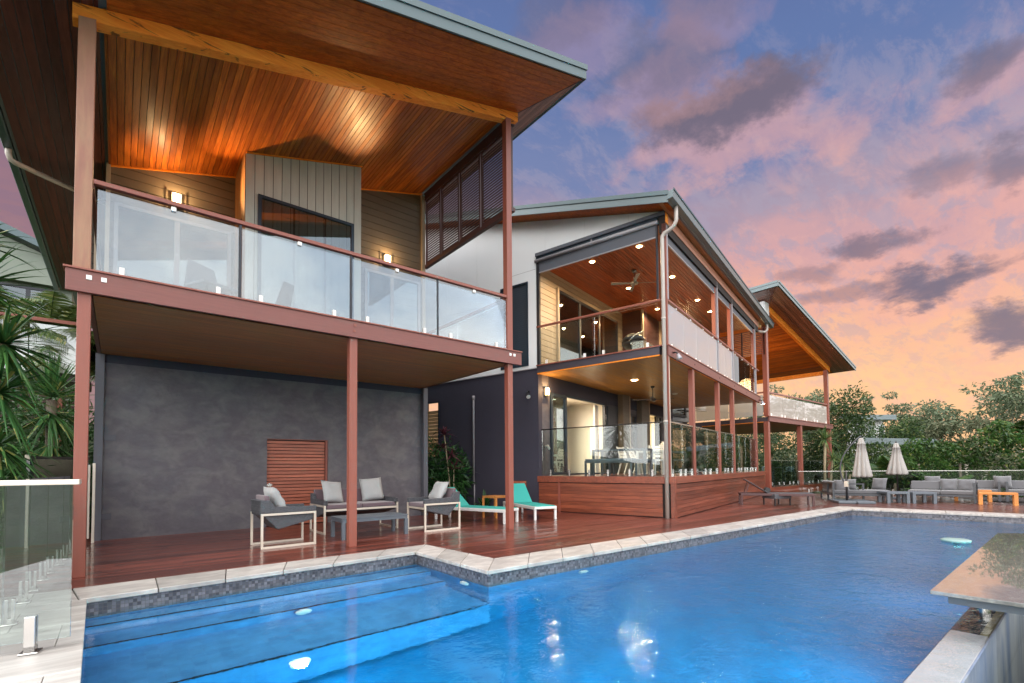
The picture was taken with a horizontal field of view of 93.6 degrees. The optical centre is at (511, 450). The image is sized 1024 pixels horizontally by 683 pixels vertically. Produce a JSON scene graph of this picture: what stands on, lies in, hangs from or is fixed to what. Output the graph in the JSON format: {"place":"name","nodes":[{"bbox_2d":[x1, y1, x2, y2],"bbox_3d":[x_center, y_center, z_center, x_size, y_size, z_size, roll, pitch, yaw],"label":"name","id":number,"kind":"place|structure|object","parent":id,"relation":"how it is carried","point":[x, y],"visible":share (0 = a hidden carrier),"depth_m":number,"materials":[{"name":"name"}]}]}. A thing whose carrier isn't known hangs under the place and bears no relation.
{"place":"outdoors","nodes":[
{"label":"outdoors","id":0,"kind":"place"},
{"bbox_2d":[0,589,86,682],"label":"paving","id":1,"kind":"structure","parent":0,"point":[59,659],"depth_m":3.36,"materials":[{"name":"stone"}]},
{"bbox_2d":[0,477,2,571],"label":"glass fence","id":2,"kind":"object","parent":1,"relation":"on","point":[1,500],"visible":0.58,"depth_m":6.22,"materials":[{"name":"glass"}]},
{"bbox_2d":[0,479,81,656],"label":"glass fence","id":3,"kind":"object","parent":1,"relation":"on","point":[30,637],"visible":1,"depth_m":3.15,"materials":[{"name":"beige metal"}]},
{"bbox_2d":[0,522,425,597],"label":"deck","id":4,"kind":"structure","parent":0,"point":[110,561],"depth_m":6.99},
{"bbox_2d":[0,476,72,627],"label":"glass fence","id":5,"kind":"object","parent":4,"relation":"on","point":[37,534],"visible":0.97,"depth_m":4.72,"materials":[{"name":"glass"}]},
{"bbox_2d":[86,463,95,542],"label":"pool gate","id":6,"kind":"structure","parent":4,"relation":"on","point":[93,502],"depth_m":8.01,"materials":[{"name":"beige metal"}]},
{"bbox_2d":[250,495,315,549],"bbox_3d":[-3.659,1.100,7.694,0.810,0.800,0.640,1,-3,-41],"label":"armchair","id":7,"kind":"object","parent":4,"relation":"on","point":[265,510],"visible":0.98,"depth_m":7.48,"materials":[{"name":"fabric"}]},
{"bbox_2d":[263,486,285,506],"bbox_3d":[-3.760,0.763,7.621,0.460,0.440,0.182,-3,25,47],"label":"cushion","id":8,"kind":"object","parent":7,"relation":"on","point":[276,499],"visible":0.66,"depth_m":7.48,"materials":[{"name":"grey fabric"}]},
{"bbox_2d":[0,0,587,578],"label":"house wing","id":9,"kind":"structure","parent":4,"relation":"on","point":[322,156],"depth_m":8.78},
{"bbox_2d":[113,201,230,286],"bbox_3d":[-6.421,-3.198,9.165,1.830,2.500,0.060,1,-3,-39],"label":"sliding door","id":10,"kind":"structure","parent":9,"relation":"in","point":[177,221],"depth_m":9.17,"materials":[{"name":"metal"}]},
{"bbox_2d":[171,191,181,209],"bbox_3d":[-6.421,-4.788,9.196,0.170,0.270,0.115,1,-3,-39],"label":"wall lamp","id":11,"kind":"object","parent":9,"relation":"attached to","point":[176,197],"visible":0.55,"depth_m":9.16,"materials":[{"name":"white glass"}]},
{"bbox_2d":[184,258,237,295],"bbox_3d":[-4.530,-2.453,7.218,0.656,0.906,0.560,-2,-2,28],"label":"balcony chair","id":12,"kind":"object","parent":9,"relation":"on","point":[199,276],"visible":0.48,"depth_m":7.21,"materials":[{"name":"metal"}]},
{"bbox_2d":[272,281,293,306],"bbox_3d":[-4.104,-2.422,8.188,0.656,0.906,0.560,0,-2,-3],"label":"balcony chair","id":13,"kind":"object","parent":9,"relation":"on","point":[285,295],"visible":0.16,"depth_m":8.15,"materials":[{"name":"metal"}]},
{"bbox_2d":[266,439,327,526],"bbox_3d":[-4.678,0.682,10.447,1.290,1.845,0.110,1,-3,-39],"label":"hatch door","id":14,"kind":"structure","parent":9,"relation":"in","point":[296,468],"depth_m":10.46,"materials":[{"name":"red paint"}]},
{"bbox_2d":[257,193,353,318],"bbox_3d":[-4.145,-3.451,9.776,1.870,2.930,0.060,1,-3,-39],"label":"window","id":15,"kind":"structure","parent":9,"relation":"in","point":[260,196],"depth_m":9.49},
{"bbox_2d":[364,268,419,331],"bbox_3d":[-2.963,-3.129,11.989,1.480,2.500,0.060,1,-3,-39],"label":"sliding door","id":16,"kind":"structure","parent":9,"relation":"in","point":[366,270],"depth_m":11.96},
{"bbox_2d":[310,488,397,534],"bbox_3d":[-3.111,1.158,9.504,1.460,0.800,0.840,1,-3,-39],"label":"loveseat","id":17,"kind":"object","parent":4,"relation":"on","point":[324,509],"visible":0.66,"depth_m":9.33,"materials":[{"name":"fabric"}]},
{"bbox_2d":[321,480,343,502],"bbox_3d":[-3.487,0.801,9.341,0.162,0.460,0.440,-30,-24,30],"label":"cushion","id":18,"kind":"object","parent":17,"relation":"on","point":[332,491],"visible":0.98,"depth_m":9.26,"materials":[{"name":"grey fabric"}]},
{"bbox_2d":[359,477,383,501],"bbox_3d":[-2.885,0.794,9.885,0.460,0.480,0.168,-4,-18,-33],"label":"cushion","id":19,"kind":"object","parent":17,"relation":"on","point":[371,489],"visible":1,"depth_m":9.82,"materials":[{"name":"grey fabric"}]},
{"bbox_2d":[331,512,407,540],"bbox_3d":[-2.553,1.341,8.634,1.200,0.365,0.600,1,-3,-38],"label":"coffee table","id":20,"kind":"object","parent":4,"relation":"on","point":[342,519],"visible":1,"depth_m":8.48,"materials":[{"name":"stone"}]},
{"bbox_2d":[0,424,1011,580],"bbox_3d":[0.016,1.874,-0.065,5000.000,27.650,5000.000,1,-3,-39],"label":"ground","id":21,"kind":"structure","parent":0,"point":[225,578],"depth_m":14.34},
{"bbox_2d":[0,387,74,477],"bbox_3d":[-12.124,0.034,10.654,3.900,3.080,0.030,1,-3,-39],"label":"shrub","id":22,"kind":"object","parent":21,"relation":"on","point":[43,401],"depth_m":11.42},
{"bbox_2d":[0,221,76,425],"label":"neighbour house","id":23,"kind":"structure","parent":21,"relation":"on","point":[44,281],"depth_m":16.22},
{"bbox_2d":[0,282,51,303],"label":"window","id":24,"kind":"structure","parent":23,"relation":"in","point":[28,289],"depth_m":16.37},
{"bbox_2d":[0,312,90,446],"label":"neighbour balcony","id":25,"kind":"structure","parent":23,"relation":"attached to","point":[71,338],"depth_m":11.24,"materials":[{"name":"white paint"}]},
{"bbox_2d":[0,369,93,547],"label":"shrub","id":26,"kind":"object","parent":21,"relation":"on","point":[60,444],"visible":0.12,"depth_m":9.71,"materials":[{"name":"green plant"}]},
{"bbox_2d":[0,346,94,479],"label":"yucca","id":27,"kind":"object","parent":21,"relation":"on","point":[52,435],"visible":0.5,"depth_m":8.77,"materials":[{"name":"green plant"}]},
{"bbox_2d":[0,286,94,391],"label":"palm","id":28,"kind":"object","parent":21,"relation":"on","point":[41,301],"visible":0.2,"depth_m":11.16,"materials":[{"name":"green plant"}]},
{"bbox_2d":[1,290,96,414],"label":"palm","id":29,"kind":"object","parent":21,"relation":"on","point":[68,313],"visible":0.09,"depth_m":11.76,"materials":[{"name":"green plant"}]},
{"bbox_2d":[0,210,101,510],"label":"yucca","id":30,"kind":"object","parent":21,"relation":"on","point":[10,357],"visible":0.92,"depth_m":6.87,"materials":[{"name":"green plant"}]},
{"bbox_2d":[25,455,89,478],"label":"wall","id":31,"kind":"structure","parent":21,"relation":"on","point":[59,469],"depth_m":8.21,"materials":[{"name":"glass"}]},
{"bbox_2d":[28,353,94,410],"bbox_3d":[-12.368,-1.028,13.174,3.943,4.787,3.812,1,-3,-39],"label":"palm","id":32,"kind":"object","parent":21,"relation":"on","point":[92,365],"visible":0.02,"depth_m":13.03,"materials":[{"name":"green plant"}]},
{"bbox_2d":[430,426,463,486],"bbox_3d":[-1.859,0.506,13.877,1.074,2.490,0.761,0,-2,-12],"label":"cordyline","id":33,"kind":"object","parent":21,"relation":"on","point":[444,431],"visible":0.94,"depth_m":13.85,"materials":[{"name":"green plant"}]},
{"bbox_2d":[428,431,474,501],"bbox_3d":[-2.211,0.716,14.110,2.701,2.574,1.592,1,-3,-39],"label":"shrub","id":34,"kind":"object","parent":21,"relation":"on","point":[441,475],"visible":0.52,"depth_m":14.08,"materials":[{"name":"green plant"}]},
{"bbox_2d":[425,187,773,518],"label":"house wing","id":35,"kind":"structure","parent":21,"relation":"on","point":[578,317],"depth_m":14.10,"materials":[{"name":"paint"},{"name":"red cedar"},{"name":"red brown paint"}]},
{"bbox_2d":[428,401,439,456],"bbox_3d":[-2.636,-0.694,15.913,0.700,1.840,0.060,-2,-3,37],"label":"window","id":36,"kind":"structure","parent":35,"relation":"in","point":[435,414],"depth_m":15.87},
{"bbox_2d":[500,281,528,369],"bbox_3d":[0.067,-3.579,13.888,0.990,2.400,0.050,-2,-3,37],"label":"window","id":37,"kind":"structure","parent":35,"relation":"in","point":[519,291],"depth_m":13.75,"materials":[{"name":"glass"}]},
{"bbox_2d":[550,392,567,474],"bbox_3d":[1.363,-0.470,14.127,0.090,2.380,0.880,-2,-3,37],"label":"door panel","id":38,"kind":"structure","parent":35,"relation":"in","point":[558,402],"depth_m":14.14,"materials":[{"name":"glass"}]},
{"bbox_2d":[559,290,617,360],"bbox_3d":[2.599,-3.506,15.874,0.070,2.490,4.100,-2,-3,37],"label":"sliding door","id":39,"kind":"structure","parent":35,"relation":"in","point":[576,337],"depth_m":15.49,"materials":[{"name":"glass"}]},
{"bbox_2d":[602,404,609,473],"bbox_3d":[3.240,-0.401,16.556,0.090,2.380,0.320,-2,-3,37],"label":"door panel","id":40,"kind":"structure","parent":35,"relation":"in","point":[605,408],"depth_m":16.52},
{"bbox_2d":[584,458,636,475],"bbox_3d":[2.600,0.440,12.705,1.350,0.450,0.360,-2,-3,37],"label":"bench","id":41,"kind":"object","parent":35,"relation":"on","point":[621,460],"visible":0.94,"depth_m":12.47,"materials":[{"name":"wood"}]},
{"bbox_2d":[592,448,652,475],"bbox_3d":[3.035,0.320,13.232,1.550,0.720,0.560,-2,-3,37],"label":"dining table","id":42,"kind":"object","parent":35,"relation":"on","point":[644,450],"visible":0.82,"depth_m":12.97,"materials":[{"name":"wood"}]},
{"bbox_2d":[616,446,642,473],"bbox_3d":[3.632,0.301,14.840,0.662,0.870,0.500,-2,-3,37],"label":"slat chair","id":43,"kind":"object","parent":35,"relation":"on","point":[622,453],"visible":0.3,"depth_m":14.94,"materials":[{"name":"white paint"}]},
{"bbox_2d":[608,459,654,474],"bbox_3d":[3.432,0.470,13.755,1.300,0.450,0.340,-2,-3,37],"label":"bench","id":44,"kind":"object","parent":35,"relation":"on","point":[638,461],"visible":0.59,"depth_m":13.48,"materials":[{"name":"wood"}]},
{"bbox_2d":[611,269,653,291],"bbox_3d":[3.547,-5.022,13.955,1.015,0.435,1.015,1,-3,-40],"label":"ceiling fan","id":45,"kind":"object","parent":35,"relation":"hanging from","point":[634,282],"visible":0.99,"depth_m":13.94,"materials":[{"name":"brown metal"}]},
{"bbox_2d":[631,414,636,472],"bbox_3d":[4.560,-0.281,18.300,0.070,2.240,0.900,-2,-3,37],"label":"door","id":46,"kind":"structure","parent":35,"relation":"in","point":[633,417],"depth_m":18.49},
{"bbox_2d":[622,331,652,349],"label":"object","id":47,"kind":"object","parent":35,"relation":"on","point":[633,341],"visible":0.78,"depth_m":12.21,"materials":[{"name":"silver metal"}]},
{"bbox_2d":[636,450,664,474],"bbox_3d":[4.648,0.371,14.819,0.850,0.700,2.100,-2,-3,37],"label":"dining table","id":48,"kind":"object","parent":35,"relation":"on","point":[662,465],"visible":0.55,"depth_m":14.10,"materials":[{"name":"white paint"}]},
{"bbox_2d":[639,445,663,474],"bbox_3d":[4.018,0.261,13.784,0.500,0.870,0.662,-2,-3,42],"label":"slat chair","id":49,"kind":"object","parent":35,"relation":"on","point":[648,453],"visible":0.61,"depth_m":13.89,"materials":[{"name":"white paint"}]},
{"bbox_2d":[654,416,661,471],"bbox_3d":[6.280,-0.285,20.618,0.140,2.380,0.470,-2,-3,37],"label":"door panel","id":50,"kind":"structure","parent":35,"relation":"in","point":[658,426],"depth_m":20.53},
{"bbox_2d":[726,431,809,470],"bbox_3d":[15.366,0.971,31.418,7.189,6.363,7.562,1,-3,-39],"label":"tree","id":51,"kind":"object","parent":21,"relation":"on","point":[781,445],"visible":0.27,"depth_m":30.51,"materials":[{"name":"green plant"}]},
{"bbox_2d":[758,432,783,475],"bbox_3d":[15.072,0.524,28.154,2.074,4.674,2.024,1,-3,-39],"label":"yucca","id":52,"kind":"object","parent":21,"relation":"on","point":[772,453],"visible":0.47,"depth_m":28.13,"materials":[{"name":"plant"}]},
{"bbox_2d":[763,384,819,442],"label":"gum tree","id":53,"kind":"object","parent":21,"relation":"on","point":[782,388],"visible":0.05,"depth_m":51.92,"materials":[{"name":"green plant"}]},
{"bbox_2d":[786,389,837,449],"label":"gum tree","id":54,"kind":"object","parent":21,"relation":"on","point":[814,396],"visible":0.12,"depth_m":49.89,"materials":[{"name":"green plant"}]},
{"bbox_2d":[810,427,850,480],"bbox_3d":[15.103,0.668,23.090,2.027,4.035,1.960,1,-3,-39],"label":"yucca","id":55,"kind":"object","parent":21,"relation":"on","point":[824,435],"visible":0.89,"depth_m":23.05,"materials":[{"name":"plant"}]},
{"bbox_2d":[802,380,882,490],"bbox_3d":[18.459,-0.200,27.104,4.052,7.576,3.781,1,-3,-39],"label":"tree","id":56,"kind":"object","parent":21,"relation":"on","point":[861,426],"visible":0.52,"depth_m":26.77,"materials":[{"name":"green plant"}]},
{"bbox_2d":[823,447,861,479],"bbox_3d":[14.722,1.227,21.313,1.860,2.804,1.580,1,-3,-39],"label":"yucca","id":57,"kind":"object","parent":21,"relation":"on","point":[844,462],"visible":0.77,"depth_m":21.32,"materials":[{"name":"plant"}]},
{"bbox_2d":[829,437,892,489],"bbox_3d":[17.859,1.381,24.377,3.148,4.236,3.397,1,-3,-39],"label":"tree","id":58,"kind":"object","parent":21,"relation":"on","point":[874,457],"visible":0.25,"depth_m":24.21,"materials":[{"name":"green plant"}]},
{"bbox_2d":[839,415,896,481],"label":"neighbour house","id":59,"kind":"structure","parent":21,"relation":"on","point":[879,421],"depth_m":32.67,"materials":[{"name":"metal"}]},
{"bbox_2d":[758,438,1023,496],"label":"distant woodland","id":60,"kind":"object","parent":21,"relation":"on","point":[993,468],"visible":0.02,"depth_m":32.61,"materials":[{"name":"green plant"}]},
{"bbox_2d":[870,456,927,490],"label":"palm","id":61,"kind":"object","parent":21,"relation":"on","point":[882,462],"visible":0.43,"depth_m":20.29,"materials":[{"name":"green plant"}]},
{"bbox_2d":[868,414,931,446],"bbox_3d":[24.214,0.673,30.326,3.540,5.957,3.517,1,-3,-39],"label":"tree","id":62,"kind":"object","parent":21,"relation":"on","point":[900,432],"visible":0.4,"depth_m":30.03,"materials":[{"name":"green plant"}]},
{"bbox_2d":[864,438,935,489],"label":"neighbour house","id":63,"kind":"structure","parent":21,"relation":"on","point":[892,440],"depth_m":25.55,"materials":[{"name":"metal"}]},
{"bbox_2d":[880,391,928,423],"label":"gum tree","id":64,"kind":"object","parent":21,"relation":"on","point":[900,409],"visible":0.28,"depth_m":38.09,"materials":[{"name":"green plant"}]},
{"bbox_2d":[860,449,948,490],"bbox_3d":[17.775,1.644,21.802,3.280,3.533,3.250,1,-3,-39],"label":"tree","id":65,"kind":"object","parent":21,"relation":"on","point":[889,483],"visible":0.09,"depth_m":21.63,"materials":[{"name":"green plant"}]},
{"bbox_2d":[905,399,963,442],"bbox_3d":[28.353,0.108,32.480,4.550,7.404,3.653,1,-3,-39],"label":"gum tree","id":66,"kind":"object","parent":21,"relation":"on","point":[926,410],"visible":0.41,"depth_m":32.08,"materials":[{"name":"green plant"}]},
{"bbox_2d":[906,439,963,474],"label":"tree","id":67,"kind":"object","parent":21,"relation":"on","point":[941,449],"visible":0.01,"depth_m":23.52,"materials":[{"name":"green plant"}]},
{"bbox_2d":[908,473,973,486],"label":"palm","id":68,"kind":"object","parent":21,"relation":"on","point":[945,477],"visible":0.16,"depth_m":18.66,"materials":[{"name":"green plant"}]},
{"bbox_2d":[896,419,1023,496],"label":"hedge","id":69,"kind":"object","parent":21,"relation":"on","point":[922,451],"visible":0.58,"depth_m":18.95,"materials":[{"name":"green plant"}]},
{"bbox_2d":[922,417,1011,475],"bbox_3d":[27.309,0.926,29.416,4.082,5.935,3.208,-1,-2,21],"label":"gum tree","id":70,"kind":"object","parent":21,"relation":"on","point":[977,423],"visible":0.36,"depth_m":28.94,"materials":[{"name":"green plant"}]},
{"bbox_2d":[924,381,1023,479],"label":"gum tree","id":71,"kind":"object","parent":21,"relation":"on","point":[992,413],"visible":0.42,"depth_m":30.15,"materials":[{"name":"green plant"}]},
{"bbox_2d":[959,638,988,682],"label":"infinity edge","id":72,"kind":"object","parent":21,"relation":"on","point":[973,661],"visible":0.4,"depth_m":3.34,"materials":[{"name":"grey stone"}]},
{"bbox_2d":[961,613,1023,682],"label":"overflow wall","id":73,"kind":"structure","parent":72,"relation":"attached to","point":[999,658],"depth_m":4.16,"materials":[{"name":"white slate"}]},
{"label":"overflow slot","id":74,"kind":"structure","parent":72,"relation":"attached to","visible":0},
{"bbox_2d":[930,533,1023,616],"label":"stone counter","id":75,"kind":"object","parent":74,"relation":"on","point":[986,578],"visible":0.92,"depth_m":4.16,"materials":[{"name":"grey stone"}]},
{"bbox_2d":[977,370,1023,457],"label":"gum tree","id":76,"kind":"object","parent":21,"relation":"on","point":[1014,400],"visible":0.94,"depth_m":26.91,"materials":[{"name":"green plant"}]},
{"bbox_2d":[980,420,1023,446],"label":"tree","id":77,"kind":"object","parent":21,"relation":"on","point":[1018,424],"visible":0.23,"depth_m":24.71,"materials":[{"name":"green plant"}]},
{"bbox_2d":[0,0,1023,464],"label":"sky","id":78,"kind":"structure","parent":0,"point":[865,158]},
{"bbox_2d":[81,515,1023,682],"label":"pool water","id":79,"kind":"structure","parent":0,"point":[848,599],"depth_m":4.21,"materials":[{"name":"liquid"}]},
{"bbox_2d":[335,502,836,557],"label":"deck","id":80,"kind":"structure","parent":0,"point":[488,535],"depth_m":9.63,"materials":[{"name":"wood"}]},
{"bbox_2d":[407,488,459,531],"bbox_3d":[-1.549,1.145,9.489,0.790,0.800,0.720,1,-3,-39],"label":"armchair","id":81,"kind":"object","parent":80,"relation":"on","point":[447,502],"visible":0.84,"depth_m":9.33,"materials":[{"name":"fabric"}]},
{"bbox_2d":[428,481,448,498],"bbox_3d":[-1.467,0.806,9.571,0.180,0.440,0.500,36,-22,-30],"label":"cushion","id":82,"kind":"object","parent":81,"relation":"on","point":[439,489],"visible":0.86,"depth_m":9.45,"materials":[{"name":"grey fabric"}]},
{"bbox_2d":[435,487,518,523],"bbox_3d":[-0.834,1.219,10.903,2.000,0.738,0.540,-2,-2,33],"label":"sun lounger","id":83,"kind":"object","parent":80,"relation":"on","point":[465,505],"visible":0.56,"depth_m":10.57,"materials":[{"name":"teal fabric"}]},
{"bbox_2d":[482,495,504,518],"bbox_3d":[-0.397,1.348,11.594,0.460,0.520,0.460,-2,-3,41],"label":"side table","id":84,"kind":"object","parent":80,"relation":"on","point":[495,497],"visible":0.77,"depth_m":11.54,"materials":[{"name":"brown wood"}]},
{"bbox_2d":[503,483,556,520],"bbox_3d":[0.392,1.218,11.806,0.560,0.781,1.980,0,-2,-22],"label":"sun lounger","id":85,"kind":"object","parent":80,"relation":"on","point":[522,499],"visible":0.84,"depth_m":12.00,"materials":[{"name":"fabric"}]},
{"bbox_2d":[738,479,814,505],"bbox_3d":[7.937,1.247,14.510,1.950,0.784,0.620,-1,-2,19],"label":"sun lounger","id":86,"kind":"object","parent":80,"relation":"on","point":[763,493],"visible":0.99,"depth_m":14.40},
{"bbox_2d":[762,494,790,505],"bbox_3d":[7.974,1.468,14.470,0.600,0.340,0.500,0,-2,-14],"label":"footstool","id":87,"kind":"object","parent":80,"relation":"on","point":[775,496],"visible":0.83,"depth_m":14.26,"materials":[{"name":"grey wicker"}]},
{"bbox_2d":[225,493,1023,577],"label":"deck substrate","id":88,"kind":"object","parent":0,"point":[1003,500],"depth_m":16.32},
{"bbox_2d":[73,506,1023,602],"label":"pool coping","id":89,"kind":"object","parent":88,"relation":"on","point":[469,561],"visible":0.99,"depth_m":6.38,"materials":[{"name":"stone"}]},
{"bbox_2d":[673,280,855,491],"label":"house wing","id":90,"kind":"structure","parent":88,"relation":"on","point":[796,342],"depth_m":22.66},
{"bbox_2d":[673,408,686,417],"bbox_3d":[7.670,-2.284,22.444,1.600,1.400,0.080,1,-3,-39],"label":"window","id":91,"kind":"structure","parent":90,"relation":"in","point":[676,413],"depth_m":22.60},
{"bbox_2d":[1005,480,1023,501],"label":"outdoor sofa","id":92,"kind":"object","parent":88,"relation":"on","point":[1018,486],"visible":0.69,"depth_m":15.15,"materials":[{"name":"fabric"}]},
{"bbox_2d":[993,476,1011,487],"bbox_3d":[15.699,1.004,15.378,0.420,0.420,0.191,-2,-23,40],"label":"cushion","id":93,"kind":"object","parent":92,"relation":"on","point":[1002,479],"visible":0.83,"depth_m":15.33,"materials":[{"name":"fabric"}]},
{"bbox_2d":[738,494,1023,513],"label":"deck","id":94,"kind":"structure","parent":0,"point":[949,504],"depth_m":14.38,"materials":[{"name":"wood"}]},
{"bbox_2d":[820,480,864,499],"bbox_3d":[11.375,1.363,16.615,0.860,0.640,1.900,-1,-2,22],"label":"outdoor sofa","id":95,"kind":"object","parent":94,"relation":"on","point":[824,483],"visible":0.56,"depth_m":16.74,"materials":[{"name":"fabric"}]},
{"bbox_2d":[829,436,875,503],"bbox_3d":[10.692,0.581,15.105,1.048,2.101,1.040,-1,-2,20],"label":"umbrella","id":96,"kind":"object","parent":94,"relation":"on","point":[862,468],"visible":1,"depth_m":14.95,"materials":[{"name":"fabric"}]},
{"bbox_2d":[827,482,892,501],"bbox_3d":[11.367,1.344,15.772,1.600,0.620,0.850,-1,-2,23],"label":"outdoor sofa","id":97,"kind":"object","parent":94,"relation":"on","point":[858,492],"visible":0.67,"depth_m":15.57,"materials":[{"name":"fabric"}]},
{"bbox_2d":[871,478,886,489],"bbox_3d":[12.068,1.099,15.791,0.188,0.420,0.420,23,-13,-27],"label":"cushion","id":98,"kind":"object","parent":97,"relation":"on","point":[878,483],"visible":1,"depth_m":15.73,"materials":[{"name":"fabric"}]},
{"bbox_2d":[877,491,909,503],"bbox_3d":[11.852,1.448,14.937,0.600,0.345,0.620,-1,-2,14],"label":"coffee table","id":99,"kind":"object","parent":94,"relation":"on","point":[898,497],"visible":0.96,"depth_m":14.71,"materials":[{"name":"metal"}]},
{"bbox_2d":[886,441,908,498],"bbox_3d":[13.256,0.665,16.557,0.618,2.000,0.608,1,-3,-39],"label":"umbrella","id":100,"kind":"object","parent":94,"relation":"on","point":[896,466],"visible":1,"depth_m":16.45,"materials":[{"name":"fabric"}]},
{"bbox_2d":[798,470,1023,495],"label":"glass fence","id":101,"kind":"object","parent":94,"relation":"on","point":[938,470],"visible":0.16,"depth_m":18.09,"materials":[{"name":"glass"}]},
{"bbox_2d":[902,491,936,503],"bbox_3d":[12.497,1.437,14.757,0.620,0.345,0.620,-1,-2,14],"label":"coffee table","id":102,"kind":"object","parent":94,"relation":"on","point":[923,493],"visible":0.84,"depth_m":14.53,"materials":[{"name":"metal"}]},
{"bbox_2d":[908,481,977,503],"bbox_3d":[13.552,1.292,15.164,0.860,0.645,1.620,1,-3,-43],"label":"outdoor sofa","id":103,"kind":"object","parent":94,"relation":"on","point":[930,486],"visible":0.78,"depth_m":14.93,"materials":[{"name":"fabric"}]},
{"bbox_2d":[940,479,956,489],"bbox_3d":[13.781,1.082,15.164,0.420,0.420,0.186,-2,-23,39],"label":"cushion","id":104,"kind":"object","parent":103,"relation":"on","point":[948,484],"visible":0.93,"depth_m":15.11,"materials":[{"name":"fabric"}]},
{"bbox_2d":[957,479,974,490],"bbox_3d":[14.043,1.080,14.874,0.187,0.420,0.420,25,-16,-32],"label":"cushion","id":105,"kind":"object","parent":103,"relation":"on","point":[964,484],"visible":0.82,"depth_m":14.83,"materials":[{"name":"fabric"}]},
{"bbox_2d":[923,480,1000,500],"bbox_3d":[15.009,1.312,16.093,1.900,0.645,0.850,-2,-3,45],"label":"outdoor sofa","id":106,"kind":"object","parent":94,"relation":"on","point":[985,484],"visible":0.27,"depth_m":15.73,"materials":[{"name":"fabric"}]},
{"bbox_2d":[977,492,1018,505],"bbox_3d":[14.013,1.385,13.870,0.800,0.360,0.420,-2,-3,41],"label":"coffee table","id":107,"kind":"object","parent":94,"relation":"on","point":[1015,500],"visible":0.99,"depth_m":13.76,"materials":[{"name":"brown wood"}]},
{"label":"pool basin","id":108,"kind":"structure","parent":0,"visible":0},
{"bbox_2d":[86,511,1023,615],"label":"pool tile band","id":109,"kind":"object","parent":108,"relation":"attached to","point":[113,605],"visible":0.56,"depth_m":6.20,"materials":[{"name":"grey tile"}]},
{"bbox_2d":[940,538,971,543],"bbox_3d":[7.665,2.224,8.268,0.400,1.399,0.400,1,-3,-39],"label":"pool stool","id":110,"kind":"object","parent":108,"relation":"on","point":[959,540],"visible":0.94,"depth_m":8.20,"materials":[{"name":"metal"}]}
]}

